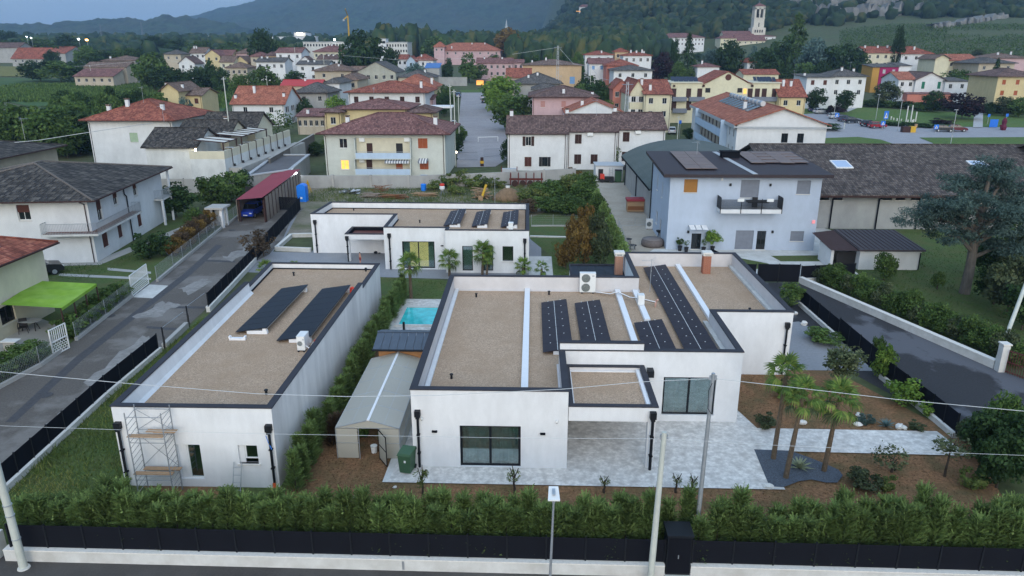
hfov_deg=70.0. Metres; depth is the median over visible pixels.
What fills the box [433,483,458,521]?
cypress
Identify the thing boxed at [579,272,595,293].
air conditioner
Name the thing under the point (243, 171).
garden bush
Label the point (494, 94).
tree
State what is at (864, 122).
parked car
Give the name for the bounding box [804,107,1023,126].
park lawn
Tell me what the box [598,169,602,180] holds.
door
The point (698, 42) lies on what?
convent
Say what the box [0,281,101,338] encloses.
awning
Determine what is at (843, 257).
dark doorway
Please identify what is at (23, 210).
window
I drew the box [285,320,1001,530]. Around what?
garden
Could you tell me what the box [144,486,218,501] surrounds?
soil
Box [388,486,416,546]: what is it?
cypress
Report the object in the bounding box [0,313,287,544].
verge
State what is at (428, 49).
tree
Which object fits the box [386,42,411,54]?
works building
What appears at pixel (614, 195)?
beige yard
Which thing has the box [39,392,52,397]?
manhole cover
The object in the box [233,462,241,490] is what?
ladder
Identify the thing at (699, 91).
door
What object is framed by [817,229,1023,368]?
garden
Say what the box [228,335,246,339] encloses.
pipe support
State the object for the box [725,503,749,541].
cypress
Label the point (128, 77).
house
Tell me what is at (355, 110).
house
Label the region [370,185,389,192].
timber pile
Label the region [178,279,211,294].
lane patch
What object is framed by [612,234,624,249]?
cypress
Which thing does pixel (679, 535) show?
gate box
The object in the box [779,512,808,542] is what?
cypress
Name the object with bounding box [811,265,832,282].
hedge bush
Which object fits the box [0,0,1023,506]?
ground
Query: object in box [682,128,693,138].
garden bush
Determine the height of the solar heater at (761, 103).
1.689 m
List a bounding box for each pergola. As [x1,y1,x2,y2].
[194,136,237,150]
[215,128,266,144]
[432,105,453,121]
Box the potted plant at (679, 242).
[676,237,683,250]
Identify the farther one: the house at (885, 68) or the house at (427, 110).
the house at (885, 68)
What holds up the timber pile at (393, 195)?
on the back yard at (301, 223)
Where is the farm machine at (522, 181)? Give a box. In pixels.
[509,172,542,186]
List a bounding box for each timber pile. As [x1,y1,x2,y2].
[361,192,380,197]
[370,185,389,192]
[379,193,408,198]
[410,192,437,196]
[471,187,492,198]
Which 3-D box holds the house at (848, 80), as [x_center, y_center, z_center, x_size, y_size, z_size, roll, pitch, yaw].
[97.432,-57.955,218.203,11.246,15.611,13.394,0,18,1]
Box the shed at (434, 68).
[425,63,441,77]
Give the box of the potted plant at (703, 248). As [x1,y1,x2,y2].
[701,240,706,249]
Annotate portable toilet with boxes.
[296,183,308,201]
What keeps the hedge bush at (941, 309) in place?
on the garden at (927, 244)
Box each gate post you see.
[161,312,182,348]
[185,293,203,326]
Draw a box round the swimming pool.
[395,306,438,326]
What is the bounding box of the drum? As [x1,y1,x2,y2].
[421,184,425,190]
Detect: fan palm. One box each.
[255,259,270,273]
[397,251,421,298]
[437,248,460,275]
[471,239,495,274]
[482,252,493,274]
[513,256,532,274]
[534,260,549,274]
[762,352,807,459]
[779,373,825,478]
[815,373,865,471]
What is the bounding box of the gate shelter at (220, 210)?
[204,204,230,227]
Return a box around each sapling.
[412,468,428,495]
[506,465,520,492]
[599,475,610,492]
[672,473,681,492]
[689,475,697,489]
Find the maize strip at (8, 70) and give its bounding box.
[0,66,24,75]
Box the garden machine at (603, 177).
[600,174,613,182]
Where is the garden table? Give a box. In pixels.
[17,318,41,330]
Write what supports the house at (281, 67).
on the ground at (830, 34)
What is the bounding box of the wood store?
[625,197,644,211]
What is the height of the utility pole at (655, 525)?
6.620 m
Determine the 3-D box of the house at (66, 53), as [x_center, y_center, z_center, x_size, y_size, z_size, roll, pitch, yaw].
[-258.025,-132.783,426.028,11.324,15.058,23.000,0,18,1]
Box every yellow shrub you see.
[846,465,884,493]
[874,474,897,492]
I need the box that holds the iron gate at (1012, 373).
[1005,351,1023,377]
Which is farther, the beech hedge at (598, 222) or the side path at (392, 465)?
the beech hedge at (598, 222)
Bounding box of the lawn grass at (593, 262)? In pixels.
[390,239,630,297]
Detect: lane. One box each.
[0,208,303,462]
[766,282,1023,449]
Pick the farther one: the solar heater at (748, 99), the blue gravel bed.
the solar heater at (748, 99)
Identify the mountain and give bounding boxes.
[190,0,550,35]
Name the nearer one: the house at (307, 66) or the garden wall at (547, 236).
the garden wall at (547, 236)
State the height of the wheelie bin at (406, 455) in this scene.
1.078 m
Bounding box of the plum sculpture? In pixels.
[1000,118,1006,129]
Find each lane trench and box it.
[6,244,221,421]
[146,326,176,329]
[152,306,204,308]
[205,260,234,261]
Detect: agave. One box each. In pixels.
[792,456,812,470]
[877,419,896,428]
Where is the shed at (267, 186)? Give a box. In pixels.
[236,169,300,221]
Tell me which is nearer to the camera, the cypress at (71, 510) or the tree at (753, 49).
the cypress at (71, 510)
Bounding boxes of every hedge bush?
[0,349,28,374]
[0,355,14,376]
[2,343,40,366]
[20,339,50,359]
[45,320,80,340]
[55,313,89,332]
[63,311,92,329]
[72,303,101,320]
[76,299,104,318]
[85,295,113,312]
[88,291,117,311]
[94,287,119,302]
[96,283,126,302]
[106,280,134,297]
[163,235,186,254]
[170,230,189,251]
[173,226,196,246]
[180,220,201,239]
[191,218,206,237]
[192,213,211,232]
[201,210,216,226]
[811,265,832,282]
[819,263,837,286]
[825,262,848,289]
[833,270,851,292]
[839,274,856,294]
[849,271,877,298]
[854,281,872,301]
[862,279,886,305]
[864,99,876,106]
[871,282,894,308]
[874,100,886,106]
[880,290,900,312]
[884,100,896,107]
[886,121,897,125]
[886,291,910,317]
[892,101,906,107]
[900,288,925,319]
[901,101,915,108]
[907,303,925,323]
[914,302,940,327]
[924,301,957,333]
[937,311,960,336]
[944,315,966,340]
[955,313,992,345]
[963,326,990,351]
[976,322,1009,355]
[988,328,1023,355]
[1005,339,1023,366]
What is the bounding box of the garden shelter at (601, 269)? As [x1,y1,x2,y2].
[569,264,624,275]
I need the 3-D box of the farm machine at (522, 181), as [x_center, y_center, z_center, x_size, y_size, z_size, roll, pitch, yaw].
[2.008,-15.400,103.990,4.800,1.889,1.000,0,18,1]
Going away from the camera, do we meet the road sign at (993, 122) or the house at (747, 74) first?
the road sign at (993, 122)
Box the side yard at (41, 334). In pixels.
[0,319,56,376]
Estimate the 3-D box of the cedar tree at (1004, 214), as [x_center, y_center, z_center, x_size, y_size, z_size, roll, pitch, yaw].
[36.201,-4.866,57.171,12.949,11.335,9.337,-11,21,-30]
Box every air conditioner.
[296,331,309,351]
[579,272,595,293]
[646,219,652,228]
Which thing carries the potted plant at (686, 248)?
on the terrace at (764, 256)
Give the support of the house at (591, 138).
on the ground at (830, 34)
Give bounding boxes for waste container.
[900,124,917,132]
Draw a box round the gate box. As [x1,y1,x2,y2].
[664,521,694,575]
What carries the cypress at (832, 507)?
on the garden at (887, 408)
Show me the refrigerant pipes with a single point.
(640, 298)
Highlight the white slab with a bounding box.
[0,338,20,349]
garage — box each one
[247,154,310,188]
[813,229,925,269]
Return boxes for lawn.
[380,277,446,298]
[529,200,615,274]
[743,259,767,268]
[772,255,819,260]
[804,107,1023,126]
[825,137,889,142]
[919,137,1023,143]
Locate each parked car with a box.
[45,260,64,274]
[241,201,263,217]
[668,126,675,133]
[813,108,826,113]
[827,113,840,118]
[836,115,849,121]
[843,117,860,122]
[860,120,871,126]
[867,121,886,127]
[933,125,954,131]
[948,124,967,131]
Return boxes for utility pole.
[0,463,30,571]
[223,77,228,120]
[448,84,451,120]
[452,90,455,166]
[457,95,459,122]
[647,431,667,575]
[695,373,716,535]
[996,284,1023,355]
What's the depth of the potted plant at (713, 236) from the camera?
69.97 m
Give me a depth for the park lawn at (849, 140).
153.44 m
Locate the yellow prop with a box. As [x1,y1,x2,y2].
[478,184,486,200]
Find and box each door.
[297,188,304,200]
[378,429,387,466]
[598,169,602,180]
[671,101,675,109]
[672,88,676,96]
[686,88,690,97]
[686,101,690,109]
[697,88,701,96]
[747,88,752,97]
[754,88,759,96]
[761,88,766,96]
[772,88,776,96]
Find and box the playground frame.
[890,105,917,121]
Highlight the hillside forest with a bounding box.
[539,0,1023,38]
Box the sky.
[0,0,254,24]
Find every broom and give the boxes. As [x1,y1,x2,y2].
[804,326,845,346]
[957,465,988,489]
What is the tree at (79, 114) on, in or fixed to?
on the ground at (830, 34)
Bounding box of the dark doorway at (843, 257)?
[835,251,855,263]
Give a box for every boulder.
[761,483,773,489]
[799,420,806,424]
[800,320,807,325]
[895,423,902,429]
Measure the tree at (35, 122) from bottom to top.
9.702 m
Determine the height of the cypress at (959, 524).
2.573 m
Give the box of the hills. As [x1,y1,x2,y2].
[0,14,257,35]
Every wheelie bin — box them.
[397,445,416,473]
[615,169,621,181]
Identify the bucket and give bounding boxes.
[370,444,376,453]
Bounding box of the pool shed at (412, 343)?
[372,330,429,357]
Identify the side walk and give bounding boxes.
[529,256,552,274]
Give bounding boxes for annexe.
[902,92,952,103]
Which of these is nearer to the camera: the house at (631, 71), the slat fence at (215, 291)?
the slat fence at (215, 291)
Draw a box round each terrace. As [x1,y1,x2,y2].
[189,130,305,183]
[650,228,857,273]
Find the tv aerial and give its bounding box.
[642,258,654,291]
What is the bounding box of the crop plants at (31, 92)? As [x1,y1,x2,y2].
[0,81,231,107]
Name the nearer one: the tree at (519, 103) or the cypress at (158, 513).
the cypress at (158, 513)
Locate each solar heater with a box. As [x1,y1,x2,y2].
[719,93,733,101]
[722,93,736,102]
[724,94,739,103]
[728,95,743,104]
[731,96,746,105]
[734,97,750,106]
[738,98,754,108]
[742,99,759,109]
[745,100,765,110]
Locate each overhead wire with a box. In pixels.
[0,371,708,396]
[15,123,150,142]
[17,426,646,438]
[343,55,473,59]
[674,439,1023,455]
[720,379,1019,410]
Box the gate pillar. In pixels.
[994,341,1012,371]
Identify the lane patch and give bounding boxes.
[83,335,149,385]
[133,301,179,317]
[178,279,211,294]
[223,248,248,260]
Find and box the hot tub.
[641,236,663,247]
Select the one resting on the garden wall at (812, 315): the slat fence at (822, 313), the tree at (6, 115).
the slat fence at (822, 313)
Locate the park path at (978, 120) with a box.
[973,113,982,126]
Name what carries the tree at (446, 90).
on the ground at (830, 34)
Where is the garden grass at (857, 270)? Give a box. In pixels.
[48,228,1023,363]
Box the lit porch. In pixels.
[474,79,487,84]
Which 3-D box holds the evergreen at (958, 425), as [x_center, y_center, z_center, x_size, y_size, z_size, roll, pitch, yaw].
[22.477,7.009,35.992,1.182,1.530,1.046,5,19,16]
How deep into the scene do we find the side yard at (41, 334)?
50.13 m
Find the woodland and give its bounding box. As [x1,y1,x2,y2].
[1,16,674,60]
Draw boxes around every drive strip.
[59,273,150,279]
[107,268,150,273]
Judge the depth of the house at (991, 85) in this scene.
202.50 m
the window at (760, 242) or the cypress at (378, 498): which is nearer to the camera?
the cypress at (378, 498)
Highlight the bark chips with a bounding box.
[307,374,997,517]
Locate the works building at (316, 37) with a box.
[294,36,318,41]
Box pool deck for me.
[385,299,440,335]
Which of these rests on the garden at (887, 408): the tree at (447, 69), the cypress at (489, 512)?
the cypress at (489, 512)
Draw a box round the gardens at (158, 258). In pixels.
[0,213,235,382]
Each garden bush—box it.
[130,233,163,258]
[146,231,179,255]
[162,181,199,217]
[183,207,208,222]
[193,174,233,204]
[208,171,248,201]
[233,168,253,191]
[308,141,323,155]
[319,140,324,150]
[455,125,467,139]
[455,132,464,152]
[499,139,507,163]
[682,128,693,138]
[827,123,842,129]
[874,251,899,279]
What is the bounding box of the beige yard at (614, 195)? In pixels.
[597,183,664,251]
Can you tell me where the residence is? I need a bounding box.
[668,70,781,122]
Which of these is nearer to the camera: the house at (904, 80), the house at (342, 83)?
the house at (342, 83)
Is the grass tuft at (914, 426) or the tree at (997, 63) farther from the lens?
the tree at (997, 63)
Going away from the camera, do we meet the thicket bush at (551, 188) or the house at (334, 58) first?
the thicket bush at (551, 188)
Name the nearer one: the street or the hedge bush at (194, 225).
the street
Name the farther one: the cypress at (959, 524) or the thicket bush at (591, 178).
the thicket bush at (591, 178)
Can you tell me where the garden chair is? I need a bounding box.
[17,318,29,332]
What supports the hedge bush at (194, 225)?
on the gardens at (158, 258)
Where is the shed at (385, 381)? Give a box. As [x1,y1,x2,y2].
[335,352,419,466]
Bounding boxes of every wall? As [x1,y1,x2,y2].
[2,544,664,575]
[6,347,161,491]
[161,178,231,192]
[162,322,188,349]
[206,257,256,311]
[268,134,314,162]
[274,234,311,251]
[291,233,311,237]
[293,168,575,188]
[439,77,466,85]
[530,235,565,237]
[690,563,1023,575]
[798,302,837,337]
[799,276,995,368]
[879,374,956,437]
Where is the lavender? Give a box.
[857,413,875,425]
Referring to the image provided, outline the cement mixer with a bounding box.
[439,183,444,194]
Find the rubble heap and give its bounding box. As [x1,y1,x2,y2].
[339,189,360,193]
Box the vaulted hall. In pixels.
[621,139,731,218]
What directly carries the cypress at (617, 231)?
on the side lawn at (545, 245)
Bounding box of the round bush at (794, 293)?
[779,281,806,305]
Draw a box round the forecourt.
[248,217,540,278]
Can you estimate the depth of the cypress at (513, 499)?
27.91 m
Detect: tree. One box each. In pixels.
[0,30,19,41]
[0,39,20,41]
[0,102,26,140]
[0,105,42,140]
[0,124,21,140]
[14,105,68,153]
[15,60,54,80]
[21,37,56,46]
[33,60,81,81]
[34,113,86,157]
[42,49,61,60]
[45,94,65,111]
[48,110,98,154]
[50,34,82,46]
[51,90,68,104]
[60,92,85,108]
[62,101,99,122]
[64,61,82,79]
[66,119,90,154]
[72,45,97,65]
[74,91,90,110]
[87,49,120,62]
[89,92,113,112]
[102,86,116,104]
[105,93,124,110]
[110,91,135,107]
[111,47,135,57]
[130,48,145,57]
[130,51,169,87]
[131,88,145,102]
[141,35,166,52]
[145,66,179,88]
[150,92,169,101]
[163,38,193,49]
[167,68,185,81]
[179,97,193,105]
[180,68,209,86]
[185,40,212,49]
[201,59,219,88]
[210,66,230,90]
[215,41,244,50]
[225,74,248,94]
[237,229,271,256]
[244,66,282,85]
[246,27,278,55]
[251,231,276,255]
[266,110,292,132]
[268,40,292,48]
[283,70,305,78]
[296,97,312,112]
[324,95,346,107]
[338,28,386,65]
[341,49,354,66]
[381,47,400,66]
[404,63,426,73]
[419,36,447,56]
[436,84,456,113]
[436,92,451,116]
[441,57,453,76]
[457,52,479,82]
[473,63,488,78]
[478,75,521,102]
[484,86,502,114]
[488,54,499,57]
[490,93,531,127]
[492,27,520,57]
[524,53,538,62]
[543,53,556,59]
[557,52,571,61]
[570,51,584,79]
[574,74,595,89]
[576,83,585,89]
[585,79,606,100]
[604,84,610,100]
[651,51,674,79]
[668,61,686,79]
[670,39,679,74]
[678,32,696,73]
[684,66,695,76]
[693,53,703,60]
[700,48,716,63]
[712,39,746,73]
[746,45,757,61]
[748,46,783,70]
[763,62,788,78]
[769,41,794,71]
[773,35,799,67]
[780,12,808,70]
[782,68,808,78]
[792,62,817,72]
[793,37,830,67]
[805,87,828,107]
[813,60,831,72]
[816,43,840,69]
[822,344,868,378]
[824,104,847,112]
[829,43,867,72]
[836,90,857,108]
[850,51,871,72]
[872,81,903,102]
[889,23,906,61]
[890,153,1023,294]
[909,102,930,110]
[920,90,949,111]
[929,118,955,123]
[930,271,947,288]
[938,92,986,118]
[939,69,970,77]
[967,237,1002,269]
[971,49,985,55]
[972,266,1021,304]
[980,253,1023,314]
[983,102,1001,113]
[992,57,999,68]
[995,96,1017,115]
[996,233,1023,275]
[1000,283,1023,329]
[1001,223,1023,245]
[1007,97,1023,116]
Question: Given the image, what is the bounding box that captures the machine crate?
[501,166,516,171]
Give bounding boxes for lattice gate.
[48,323,69,352]
[129,264,148,295]
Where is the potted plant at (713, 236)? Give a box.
[704,230,723,249]
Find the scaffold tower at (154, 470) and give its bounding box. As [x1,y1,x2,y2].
[123,404,182,491]
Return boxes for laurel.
[869,343,899,376]
[872,335,886,349]
[884,378,923,406]
[918,400,934,417]
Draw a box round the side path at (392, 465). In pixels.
[382,426,411,481]
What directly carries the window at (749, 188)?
in the house at (735, 200)
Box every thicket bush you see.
[515,186,549,201]
[520,198,539,211]
[527,181,543,194]
[530,196,557,212]
[534,179,567,198]
[549,194,578,213]
[555,176,582,194]
[559,173,578,180]
[567,179,594,202]
[567,197,586,213]
[575,171,598,190]
[585,193,608,213]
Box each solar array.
[235,284,307,333]
[276,285,349,342]
[443,209,465,226]
[472,209,490,227]
[501,210,518,227]
[541,299,571,354]
[575,299,610,339]
[634,319,675,348]
[643,264,716,348]
[670,151,717,168]
[740,151,808,162]
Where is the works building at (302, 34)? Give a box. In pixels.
[293,32,310,35]
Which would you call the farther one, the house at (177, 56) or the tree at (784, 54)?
the house at (177, 56)
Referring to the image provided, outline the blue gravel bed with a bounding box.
[754,449,842,486]
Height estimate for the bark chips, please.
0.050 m
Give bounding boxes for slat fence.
[1,424,49,481]
[4,523,666,562]
[45,376,105,443]
[102,333,158,391]
[206,273,228,306]
[227,248,254,284]
[255,197,300,259]
[257,196,297,209]
[691,539,1023,571]
[748,264,756,271]
[800,263,855,277]
[800,292,840,332]
[882,362,935,407]
[932,395,960,433]
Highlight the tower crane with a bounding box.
[343,9,349,35]
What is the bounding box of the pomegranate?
[931,433,975,476]
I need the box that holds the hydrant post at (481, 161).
[480,157,483,165]
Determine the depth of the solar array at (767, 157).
74.82 m
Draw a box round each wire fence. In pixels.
[0,332,61,388]
[72,281,132,340]
[155,217,222,281]
[225,207,237,225]
[531,214,575,226]
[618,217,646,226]
[619,220,633,250]
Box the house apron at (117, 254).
[62,226,182,265]
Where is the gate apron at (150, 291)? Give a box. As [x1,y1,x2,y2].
[133,284,166,297]
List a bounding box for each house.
[0,42,31,62]
[0,140,67,168]
[0,160,174,262]
[0,236,59,340]
[10,47,53,65]
[47,46,85,64]
[72,68,124,85]
[78,98,210,164]
[83,62,135,83]
[100,55,151,82]
[109,262,380,488]
[140,127,220,178]
[157,80,198,104]
[163,50,189,69]
[177,56,204,73]
[180,116,247,148]
[185,87,219,110]
[189,46,210,65]
[203,111,274,141]
[204,49,224,70]
[219,55,238,77]
[222,50,237,54]
[224,62,256,83]
[229,85,300,125]
[235,48,255,55]
[238,56,250,64]
[249,52,266,65]
[255,56,293,82]
[264,51,275,56]
[275,47,309,70]
[279,77,324,89]
[295,108,328,134]
[296,59,334,78]
[296,82,341,107]
[300,56,313,59]
[310,202,529,272]
[311,63,357,80]
[312,44,344,59]
[315,112,460,175]
[317,54,342,64]
[319,105,346,128]
[323,76,353,104]
[338,98,420,121]
[343,72,369,89]
[343,80,437,105]
[351,66,365,71]
[357,61,404,85]
[397,69,439,81]
[398,54,409,72]
[402,74,442,93]
[405,104,442,118]
[406,55,417,69]
[409,250,794,469]
[416,54,437,67]
[430,94,436,104]
[433,42,445,64]
[445,43,502,64]
[476,57,513,80]
[505,68,531,96]
[505,109,568,170]
[513,59,524,67]
[514,72,563,107]
[521,57,582,86]
[528,85,599,114]
[530,82,554,90]
[562,96,623,113]
[564,108,618,169]
[576,5,587,12]
[582,50,614,79]
[586,58,614,86]
[602,59,638,84]
[607,65,654,82]
[607,77,624,107]
[612,48,629,59]
[612,106,667,164]
[619,49,652,68]
[620,76,644,111]
[639,78,673,132]
[646,150,833,249]
[689,92,831,149]
[692,60,720,77]
[714,34,736,48]
[734,35,765,45]
[734,69,779,79]
[739,143,1023,228]
[740,58,756,68]
[764,35,776,39]
[769,79,807,114]
[791,72,834,108]
[819,67,869,107]
[858,45,898,62]
[861,64,879,92]
[868,63,899,87]
[880,71,915,101]
[887,62,911,70]
[898,46,934,70]
[909,71,947,91]
[916,54,950,76]
[942,77,967,102]
[945,54,974,75]
[951,57,1018,72]
[965,68,1023,111]
[974,51,1023,70]
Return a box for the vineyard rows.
[839,21,1023,55]
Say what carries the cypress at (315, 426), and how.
on the garden at (887, 408)
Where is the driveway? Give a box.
[787,321,872,370]
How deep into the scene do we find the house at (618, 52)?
290.53 m
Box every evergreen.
[955,416,974,442]
[959,405,1016,458]
[973,428,1023,487]
[981,389,1023,423]
[989,408,1023,474]
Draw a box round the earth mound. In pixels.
[492,186,520,202]
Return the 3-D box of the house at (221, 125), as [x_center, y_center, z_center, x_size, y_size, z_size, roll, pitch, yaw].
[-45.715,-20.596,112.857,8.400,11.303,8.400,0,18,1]
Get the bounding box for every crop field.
[0,78,74,106]
[219,93,232,110]
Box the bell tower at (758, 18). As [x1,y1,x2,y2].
[748,2,765,34]
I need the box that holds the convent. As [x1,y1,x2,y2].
[666,33,705,52]
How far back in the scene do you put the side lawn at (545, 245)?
77.46 m
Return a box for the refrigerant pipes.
[595,291,658,306]
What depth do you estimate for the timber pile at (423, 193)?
97.05 m
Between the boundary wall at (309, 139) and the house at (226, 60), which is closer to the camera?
the boundary wall at (309, 139)
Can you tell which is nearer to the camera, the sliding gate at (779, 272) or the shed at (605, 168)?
the sliding gate at (779, 272)
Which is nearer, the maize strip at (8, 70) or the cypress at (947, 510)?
the cypress at (947, 510)
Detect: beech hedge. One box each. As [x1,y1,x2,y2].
[554,238,577,268]
[564,213,586,250]
[572,222,596,263]
[577,203,594,232]
[588,210,610,238]
[589,228,613,263]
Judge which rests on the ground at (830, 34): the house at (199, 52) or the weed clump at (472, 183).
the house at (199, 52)
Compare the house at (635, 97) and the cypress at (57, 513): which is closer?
the cypress at (57, 513)
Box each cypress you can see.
[11,490,45,524]
[22,490,51,525]
[38,490,54,525]
[43,496,68,525]
[49,490,70,521]
[61,490,78,525]
[63,499,91,526]
[71,491,99,526]
[75,487,98,523]
[85,471,118,526]
[90,483,118,526]
[107,486,146,539]
[111,473,136,525]
[125,490,159,527]
[143,483,166,520]
[144,498,171,546]
[160,486,185,526]
[162,495,192,528]
[181,487,205,528]
[185,494,206,528]
[193,488,218,528]
[200,500,222,529]
[211,484,236,522]
[215,483,243,529]
[232,488,255,529]
[249,491,265,529]
[250,499,276,530]
[263,495,290,530]
[264,484,285,530]
[279,490,297,529]
[282,446,307,492]
[283,498,306,530]
[286,442,316,483]
[289,430,314,471]
[292,490,313,530]
[300,421,319,465]
[300,490,324,531]
[303,407,322,447]
[304,417,322,456]
[311,406,328,440]
[314,482,335,521]
[315,502,342,531]
[321,399,336,430]
[323,413,337,446]
[324,395,338,409]
[326,385,343,412]
[330,373,349,402]
[330,484,366,532]
[331,410,341,441]
[332,384,347,408]
[341,366,355,391]
[341,371,354,400]
[344,355,360,387]
[346,352,362,382]
[347,347,364,377]
[348,491,373,530]
[350,483,375,532]
[351,342,367,371]
[355,336,371,361]
[355,340,370,367]
[359,331,375,358]
[362,324,375,352]
[366,321,377,344]
[367,498,392,551]
[369,312,382,330]
[371,491,387,523]
[376,305,390,326]
[376,312,387,329]
[378,297,392,322]
[379,309,389,329]
[380,295,392,319]
[380,490,401,532]
[386,288,399,314]
[386,293,397,319]
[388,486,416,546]
[391,287,401,311]
[392,280,405,305]
[392,285,402,308]
[396,276,408,299]
[398,272,407,291]
[404,490,423,532]
[406,495,426,533]
[421,484,444,533]
[422,500,449,534]
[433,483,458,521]
[442,504,465,534]
[452,487,477,527]
[453,507,480,547]
[470,494,502,554]
[471,487,491,533]
[489,491,505,534]
[491,498,518,535]
[504,504,531,536]
[505,491,527,525]
[516,483,540,532]
[526,498,553,536]
[534,499,560,536]
[542,505,565,536]
[556,500,570,535]
[562,501,589,555]
[575,488,594,535]
[584,494,609,537]
[591,188,599,202]
[595,494,610,523]
[597,201,607,216]
[597,501,628,559]
[603,208,613,223]
[605,214,616,228]
[608,221,617,238]
[608,487,633,538]
[610,227,624,246]
[610,493,642,538]
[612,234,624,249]
[614,241,631,255]
[630,486,664,539]
[641,505,664,539]
[660,493,678,539]
[675,483,698,534]
[690,510,714,563]
[702,495,732,540]
[711,492,736,540]
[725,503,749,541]
[728,482,755,541]
[735,500,766,541]
[750,504,768,541]
[760,511,789,542]
[765,501,790,531]
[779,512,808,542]
[785,492,814,538]
[792,510,824,563]
[804,496,825,539]
[816,509,843,543]
[820,496,840,540]
[826,494,860,562]
[833,483,856,543]
[845,506,877,560]
[855,492,879,544]
[864,502,898,544]
[873,492,899,544]
[888,497,924,545]
[889,492,909,517]
[899,501,931,569]
[911,479,936,543]
[922,492,954,546]
[930,490,953,546]
[943,510,971,546]
[945,501,971,546]
[959,508,996,567]
[963,495,993,544]
[977,502,1015,561]
[986,492,1012,545]
[995,505,1023,569]
[1002,490,1023,512]
[1004,508,1023,548]
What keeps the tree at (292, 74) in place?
on the ground at (830, 34)
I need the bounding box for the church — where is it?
[719,31,753,35]
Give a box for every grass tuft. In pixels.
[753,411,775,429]
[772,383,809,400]
[908,419,927,431]
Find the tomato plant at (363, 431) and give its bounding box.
[355,421,370,438]
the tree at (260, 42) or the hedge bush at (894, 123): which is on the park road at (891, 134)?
the hedge bush at (894, 123)
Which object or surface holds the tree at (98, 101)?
on the ground at (830, 34)
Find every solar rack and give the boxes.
[670,76,697,80]
[753,77,775,80]
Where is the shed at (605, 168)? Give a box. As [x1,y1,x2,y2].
[593,162,623,180]
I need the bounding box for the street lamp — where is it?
[548,486,559,575]
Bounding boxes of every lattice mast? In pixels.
[554,46,561,80]
[622,82,632,111]
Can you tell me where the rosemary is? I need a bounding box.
[870,440,909,472]
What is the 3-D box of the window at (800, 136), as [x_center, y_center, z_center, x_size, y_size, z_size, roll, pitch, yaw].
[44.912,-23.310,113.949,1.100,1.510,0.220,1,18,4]
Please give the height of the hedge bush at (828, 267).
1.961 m
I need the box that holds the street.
[0,555,595,575]
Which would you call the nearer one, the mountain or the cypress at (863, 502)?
the cypress at (863, 502)
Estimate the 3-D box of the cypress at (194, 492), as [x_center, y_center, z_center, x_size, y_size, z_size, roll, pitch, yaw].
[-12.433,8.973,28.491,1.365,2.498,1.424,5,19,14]
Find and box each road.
[457,93,506,166]
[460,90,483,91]
[804,113,1023,143]
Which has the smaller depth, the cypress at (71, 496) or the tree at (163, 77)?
the cypress at (71, 496)
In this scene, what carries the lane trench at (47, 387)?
on the lane at (16, 396)
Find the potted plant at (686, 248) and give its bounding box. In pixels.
[684,240,689,251]
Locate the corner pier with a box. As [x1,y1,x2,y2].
[0,529,6,557]
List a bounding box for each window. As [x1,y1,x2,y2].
[0,305,17,326]
[16,205,31,220]
[96,200,102,220]
[102,232,109,248]
[112,193,118,206]
[117,224,123,238]
[129,133,138,141]
[132,184,138,196]
[137,214,143,227]
[186,445,203,476]
[244,445,257,457]
[330,117,335,124]
[339,138,347,148]
[341,160,348,168]
[402,241,434,267]
[415,97,419,102]
[418,138,427,148]
[420,161,428,169]
[460,426,520,465]
[462,246,472,269]
[483,248,492,269]
[523,136,533,145]
[524,157,531,166]
[539,157,550,166]
[540,101,544,107]
[561,101,565,107]
[570,77,574,83]
[574,154,580,163]
[575,134,581,143]
[590,154,597,163]
[623,132,629,141]
[629,96,637,102]
[636,96,642,102]
[661,377,715,413]
[662,98,666,103]
[684,179,697,191]
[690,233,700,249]
[734,230,753,249]
[740,180,759,196]
[755,231,765,249]
[781,133,787,142]
[789,231,803,241]
[796,180,810,194]
[797,133,803,142]
[882,198,892,200]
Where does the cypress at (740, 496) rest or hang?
on the garden at (887, 408)
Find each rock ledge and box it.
[790,0,897,4]
[815,1,923,15]
[925,12,1008,29]
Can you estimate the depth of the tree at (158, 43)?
535.27 m
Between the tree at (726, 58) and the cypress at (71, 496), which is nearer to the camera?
the cypress at (71, 496)
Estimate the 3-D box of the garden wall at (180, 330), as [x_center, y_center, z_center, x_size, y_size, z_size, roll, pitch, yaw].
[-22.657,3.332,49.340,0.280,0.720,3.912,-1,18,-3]
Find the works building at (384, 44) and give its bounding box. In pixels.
[378,39,387,60]
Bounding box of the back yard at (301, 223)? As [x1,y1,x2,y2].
[287,184,610,233]
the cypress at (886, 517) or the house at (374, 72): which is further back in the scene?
the house at (374, 72)
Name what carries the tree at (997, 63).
on the ground at (830, 34)
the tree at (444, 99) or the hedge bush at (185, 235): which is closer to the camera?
the hedge bush at (185, 235)
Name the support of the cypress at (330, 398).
on the garden at (887, 408)
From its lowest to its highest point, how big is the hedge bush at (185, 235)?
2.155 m
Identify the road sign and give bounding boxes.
[884,111,888,120]
[989,119,998,126]
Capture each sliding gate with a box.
[757,263,800,281]
[838,317,882,374]
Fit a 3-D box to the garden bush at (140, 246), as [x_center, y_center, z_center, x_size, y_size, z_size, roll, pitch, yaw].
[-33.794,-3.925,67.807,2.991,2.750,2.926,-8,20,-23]
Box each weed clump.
[426,179,441,190]
[439,173,458,187]
[447,185,465,194]
[453,168,470,183]
[463,175,482,188]
[475,174,493,187]
[492,178,506,187]
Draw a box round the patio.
[388,410,966,488]
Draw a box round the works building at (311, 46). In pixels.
[303,42,350,58]

